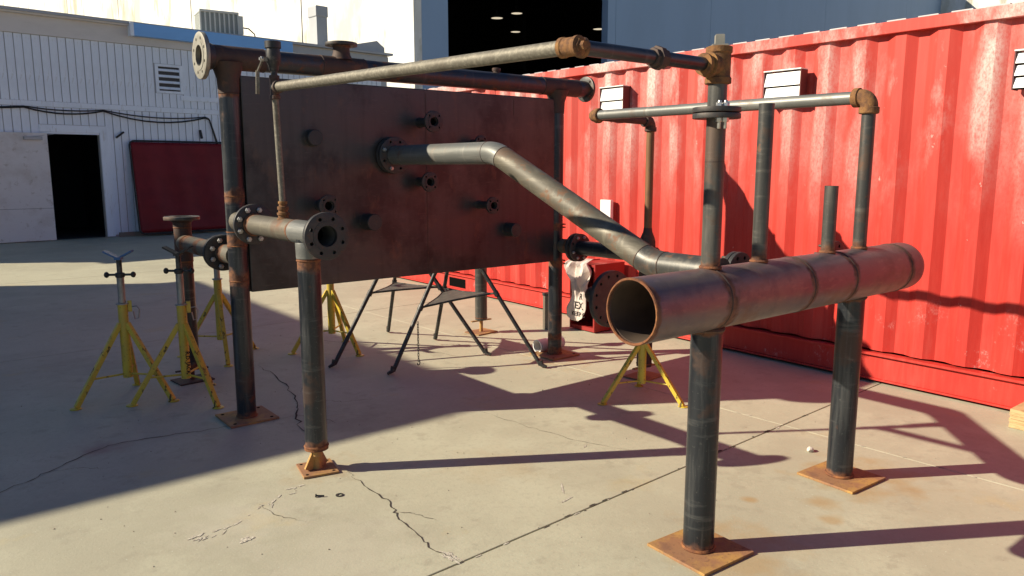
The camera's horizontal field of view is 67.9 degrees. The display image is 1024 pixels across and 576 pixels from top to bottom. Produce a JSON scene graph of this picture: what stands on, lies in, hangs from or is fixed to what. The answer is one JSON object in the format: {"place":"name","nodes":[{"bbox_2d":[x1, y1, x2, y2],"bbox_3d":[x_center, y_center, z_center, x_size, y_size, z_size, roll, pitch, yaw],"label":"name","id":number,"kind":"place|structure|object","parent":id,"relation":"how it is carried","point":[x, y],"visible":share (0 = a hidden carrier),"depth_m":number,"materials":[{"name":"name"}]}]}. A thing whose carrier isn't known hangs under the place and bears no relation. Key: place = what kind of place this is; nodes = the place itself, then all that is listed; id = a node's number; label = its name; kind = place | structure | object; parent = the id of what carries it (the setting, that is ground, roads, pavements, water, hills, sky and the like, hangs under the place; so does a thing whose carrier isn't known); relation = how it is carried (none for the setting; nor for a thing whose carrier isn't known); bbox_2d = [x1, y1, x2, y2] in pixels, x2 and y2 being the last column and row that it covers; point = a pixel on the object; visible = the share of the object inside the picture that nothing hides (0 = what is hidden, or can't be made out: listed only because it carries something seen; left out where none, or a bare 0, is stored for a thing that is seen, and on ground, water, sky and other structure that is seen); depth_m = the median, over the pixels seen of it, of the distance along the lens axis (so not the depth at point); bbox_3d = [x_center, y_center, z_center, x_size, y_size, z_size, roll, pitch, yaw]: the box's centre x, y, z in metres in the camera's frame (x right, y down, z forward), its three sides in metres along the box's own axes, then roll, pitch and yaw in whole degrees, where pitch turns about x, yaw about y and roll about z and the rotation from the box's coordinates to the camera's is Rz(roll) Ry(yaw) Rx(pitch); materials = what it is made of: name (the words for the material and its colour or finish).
{"place":"outdoors","nodes":[
{"label":"outdoors","id":0,"kind":"place"},
{"bbox_2d":[0,231,1023,575],"bbox_3d":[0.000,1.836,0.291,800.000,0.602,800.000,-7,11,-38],"label":"ground","id":1,"kind":"structure","parent":0,"point":[416,451],"depth_m":4.19,"materials":[{"name":"beige concrete"}]},
{"bbox_2d":[69,250,179,410],"bbox_3d":[-2.645,0.238,5.215,0.661,1.016,0.582,-3,9,-18],"label":"pipe stand","id":2,"kind":"object","parent":1,"relation":"on","point":[124,328],"visible":1,"depth_m":5.11,"materials":[{"name":"yellow metal"}]},
{"bbox_2d":[126,246,223,408],"bbox_3d":[-2.205,0.227,5.189,0.661,1.046,0.582,1,9,4],"label":"pipe stand","id":3,"kind":"object","parent":1,"relation":"on","point":[184,331],"visible":1,"depth_m":5.06,"materials":[{"name":"yellow metal"}]},
{"bbox_2d":[129,140,225,234],"bbox_3d":[-7.728,-2.394,17.993,2.304,2.143,0.339,-9,12,-43],"label":"welding screen","id":4,"kind":"object","parent":1,"relation":"on","point":[173,178],"visible":0.82,"depth_m":17.85,"materials":[{"name":"red fabric"}]},
{"bbox_2d":[163,215,228,385],"bbox_3d":[-2.126,0.131,5.251,0.269,1.216,1.026,-7,11,-38],"label":"branch leg","id":5,"kind":"object","parent":1,"relation":"on","point":[184,238],"visible":0.69,"depth_m":5.43,"materials":[{"name":"metal"}]},
{"bbox_2d":[0,5,392,243],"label":"boarded building","id":6,"kind":"structure","parent":1,"relation":"on","point":[62,176],"depth_m":16.95,"materials":[{"name":"grey metal"}]},
{"bbox_2d":[0,132,56,242],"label":"door","id":7,"kind":"structure","parent":6,"relation":"in","point":[26,195],"depth_m":15.90,"materials":[{"name":"white paint"}]},
{"bbox_2d":[0,105,216,141],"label":"power cable","id":8,"kind":"object","parent":6,"relation":"attached to","point":[112,112],"visible":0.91,"depth_m":16.85,"materials":[{"name":"black rubber"}]},
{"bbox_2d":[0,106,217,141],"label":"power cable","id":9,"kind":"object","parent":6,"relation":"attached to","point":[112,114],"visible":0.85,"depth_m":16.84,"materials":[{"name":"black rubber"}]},
{"bbox_2d":[194,9,255,36],"bbox_3d":[-7.146,-6.539,18.993,1.356,0.578,0.780,-6,11,-31],"label":"air conditioner","id":10,"kind":"object","parent":6,"relation":"on","point":[219,21],"visible":0.76,"depth_m":18.60,"materials":[{"name":"grey metal"}]},
{"bbox_2d":[307,5,327,44],"bbox_3d":[-5.276,-7.079,20.718,0.370,1.100,0.450,-9,12,-43],"label":"vent stack","id":11,"kind":"object","parent":6,"relation":"on","point":[317,17],"visible":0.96,"depth_m":20.57,"materials":[{"name":"grey metal"}]},
{"bbox_2d":[351,41,383,52],"bbox_3d":[-4.652,-6.890,21.881,1.350,0.355,1.450,-9,12,-43],"label":"roof hood","id":12,"kind":"object","parent":6,"relation":"on","point":[376,46],"visible":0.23,"depth_m":21.53,"materials":[{"name":"grey metal"}]},
{"bbox_2d":[177,239,258,366],"bbox_3d":[-2.375,0.071,6.338,0.661,0.996,0.582,5,10,31],"label":"pipe stand","id":13,"kind":"object","parent":1,"relation":"on","point":[218,297],"visible":0.54,"depth_m":6.24,"materials":[{"name":"yellow metal"}]},
{"bbox_2d":[233,204,348,478],"bbox_3d":[-1.182,0.250,4.074,0.228,1.352,0.978,-7,11,-38],"label":"branch leg","id":14,"kind":"object","parent":1,"relation":"on","point":[317,238],"visible":1,"depth_m":3.84,"materials":[{"name":"metal"}]},
{"bbox_2d":[256,34,741,219],"bbox_3d":[-0.356,-0.673,3.097,2.393,0.900,0.808,5,10,27],"label":"overhead pipe","id":15,"kind":"object","parent":14,"relation":"on","point":[712,64],"visible":0.96,"depth_m":2.80,"materials":[{"name":"metal"}]},
{"bbox_2d":[288,284,363,356],"bbox_3d":[-1.542,0.071,6.589,0.661,0.916,0.582,1,9,6],"label":"pipe stand","id":16,"kind":"object","parent":1,"relation":"on","point":[334,306],"visible":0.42,"depth_m":6.47,"materials":[{"name":"yellow metal"}]},
{"bbox_2d":[192,31,594,428],"bbox_3d":[-0.577,-0.477,5.461,3.097,2.352,0.572,-7,11,-38],"label":"panel rig","id":17,"kind":"object","parent":1,"relation":"on","point":[411,220],"visible":0.9,"depth_m":5.13,"materials":[{"name":"metal"}]},
{"bbox_2d":[328,274,491,367],"bbox_3d":[-1.083,0.010,6.438,1.249,1.084,1.384,-7,11,-38],"label":"tripod trestle","id":18,"kind":"object","parent":1,"relation":"on","point":[394,286],"visible":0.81,"depth_m":6.37,"materials":[{"name":"black metal"}]},
{"bbox_2d":[387,268,546,374],"bbox_3d":[-0.586,0.033,6.104,1.086,1.144,1.427,-7,11,-38],"label":"tripod trestle","id":19,"kind":"object","parent":1,"relation":"on","point":[447,296],"visible":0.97,"depth_m":6.01,"materials":[{"name":"black metal"}]},
{"bbox_2d":[4,329,935,566],"bbox_3d":[-0.581,0.748,5.229,4.986,0.006,5.393,-7,11,-38],"label":"grit","id":20,"kind":"object","parent":1,"relation":"in","point":[391,442],"visible":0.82,"depth_m":4.27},
{"bbox_2d":[465,268,497,335],"bbox_3d":[-0.089,-0.061,6.952,0.269,1.063,1.008,-7,11,-38],"label":"branch leg","id":21,"kind":"object","parent":1,"relation":"on","point":[480,302],"visible":0.18,"depth_m":7.20,"materials":[{"name":"metal"}]},
{"bbox_2d":[542,292,547,329],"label":"timber block","id":22,"kind":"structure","parent":1,"relation":"on","point":[545,310],"depth_m":7.39,"materials":[{"name":"beige wood"}]},
{"bbox_2d":[533,336,564,351],"bbox_3d":[0.320,0.482,6.562,0.280,0.112,0.112,-8,12,-40],"label":"pipe offcut","id":23,"kind":"object","parent":1,"relation":"on","point":[540,345],"visible":0.59,"depth_m":6.50,"materials":[{"name":"grey plastic"}]},
{"bbox_2d":[570,258,624,332],"bbox_3d":[0.829,0.064,7.423,0.400,0.648,0.340,-7,11,-38],"label":"red cabinet","id":24,"kind":"object","parent":1,"relation":"on","point":[599,266],"visible":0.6,"depth_m":7.36,"materials":[{"name":"metal"}]},
{"bbox_2d":[564,259,592,320],"bbox_3d":[0.654,0.017,7.312,0.218,0.601,0.370,-7,11,-38],"label":"cloth bag","id":25,"kind":"object","parent":24,"relation":"hanging from","point":[579,274],"visible":0.96,"depth_m":7.26,"materials":[{"name":"white fabric"}]},
{"bbox_2d":[569,228,661,380],"bbox_3d":[0.595,0.117,5.635,0.921,1.124,0.924,-7,11,-38],"label":"branch leg","id":26,"kind":"object","parent":1,"relation":"on","point":[582,247],"visible":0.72,"depth_m":5.54,"materials":[{"name":"metal"}]},
{"bbox_2d":[589,88,879,227],"bbox_3d":[1.079,-0.671,4.475,0.642,0.845,2.106,-3,10,-20],"label":"rail pipe","id":27,"kind":"object","parent":26,"relation":"on","point":[864,101],"visible":1,"depth_m":4.43,"materials":[{"name":"grey metal"}]},
{"bbox_2d":[597,343,687,407],"bbox_3d":[0.891,0.501,5.233,0.595,0.493,0.524,1,9,6],"label":"pipe stand","id":28,"kind":"object","parent":1,"relation":"on","point":[642,350],"visible":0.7,"depth_m":5.09,"materials":[{"name":"yellow metal"}]},
{"bbox_2d":[397,2,1023,408],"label":"shipping container","id":29,"kind":"object","parent":1,"relation":"on","point":[947,190],"visible":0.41,"depth_m":5.48,"materials":[{"name":"red metal"}]},
{"bbox_2d":[600,200,612,218],"bbox_3d":[0.937,-0.646,7.547,0.041,0.455,0.140,-7,11,-38],"label":"wall sign","id":30,"kind":"object","parent":29,"relation":"attached to","point":[606,207],"visible":0.45,"depth_m":7.49,"materials":[{"name":"white metal"}]},
{"bbox_2d":[599,85,629,109],"bbox_3d":[0.978,-1.791,7.270,0.097,0.263,0.310,-7,11,-38],"label":"wall vent","id":31,"kind":"object","parent":29,"relation":"attached to","point":[615,97],"depth_m":7.22,"materials":[{"name":"white metal"}]},
{"bbox_2d":[763,67,807,97],"bbox_3d":[2.108,-1.561,5.881,0.097,0.243,0.320,-7,11,-38],"label":"wall vent","id":32,"kind":"object","parent":29,"relation":"attached to","point":[785,82],"depth_m":5.84,"materials":[{"name":"white metal"}]},
{"bbox_2d":[1011,49,1023,90],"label":"wall vent","id":33,"kind":"object","parent":29,"relation":"attached to","point":[1017,84],"depth_m":4.63,"materials":[{"name":"white metal"}]},
{"bbox_2d":[606,103,923,575],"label":"manifold","id":34,"kind":"object","parent":1,"relation":"on","point":[707,302],"visible":0.98,"depth_m":3.08,"materials":[{"name":"metal"}]},
{"bbox_2d":[378,137,729,274],"bbox_3d":[0.039,-0.507,4.153,0.244,0.705,2.672,-7,11,-38],"label":"sloping pipe","id":35,"kind":"object","parent":34,"relation":"attached to","point":[636,252],"visible":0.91,"depth_m":3.89,"materials":[{"name":"metal"}]},
{"bbox_2d":[807,447,813,451],"bbox_3d":[1.659,0.897,4.229,0.038,0.030,0.047,2,9,12],"label":"concrete chip","id":36,"kind":"object","parent":1,"relation":"on","point":[810,449],"visible":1,"depth_m":4.22,"materials":[{"name":"white concrete"}]},
{"bbox_2d":[1008,402,1023,430],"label":"plywood stack","id":37,"kind":"object","parent":1,"relation":"on","point":[1016,418],"visible":1,"depth_m":4.59,"materials":[{"name":"beige wood"}]},
{"bbox_2d":[0,0,1023,88],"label":"tall hall","id":38,"kind":"structure","parent":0,"point":[404,31],"depth_m":36.40,"materials":[{"name":"metal"}]},
{"bbox_2d":[491,11,502,19],"bbox_3d":[-0.718,-15.624,35.998,0.620,5.480,0.611,-7,11,-38],"label":"hall lamp","id":39,"kind":"object","parent":38,"relation":"hanging from","point":[496,15],"visible":1,"depth_m":36.29,"materials":[{"name":"black metal"}]},
{"bbox_2d":[510,0,520,32],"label":"hall lamp","id":40,"kind":"object","parent":38,"relation":"hanging from","point":[515,29],"visible":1,"depth_m":44.08,"materials":[{"name":"black metal"}]},
{"bbox_2d":[511,6,522,14],"bbox_3d":[0.241,-16.233,37.927,0.620,4.880,0.611,-7,11,-38],"label":"hall lamp","id":41,"kind":"object","parent":38,"relation":"hanging from","point":[516,11],"visible":1,"depth_m":38.14,"materials":[{"name":"black metal"}]},
{"bbox_2d":[593,22,601,29],"bbox_3d":[4.381,-15.858,37.989,0.620,5.640,0.611,-7,11,-38],"label":"hall lamp","id":42,"kind":"object","parent":38,"relation":"hanging from","point":[598,26],"visible":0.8,"depth_m":38.27,"materials":[{"name":"black metal"}]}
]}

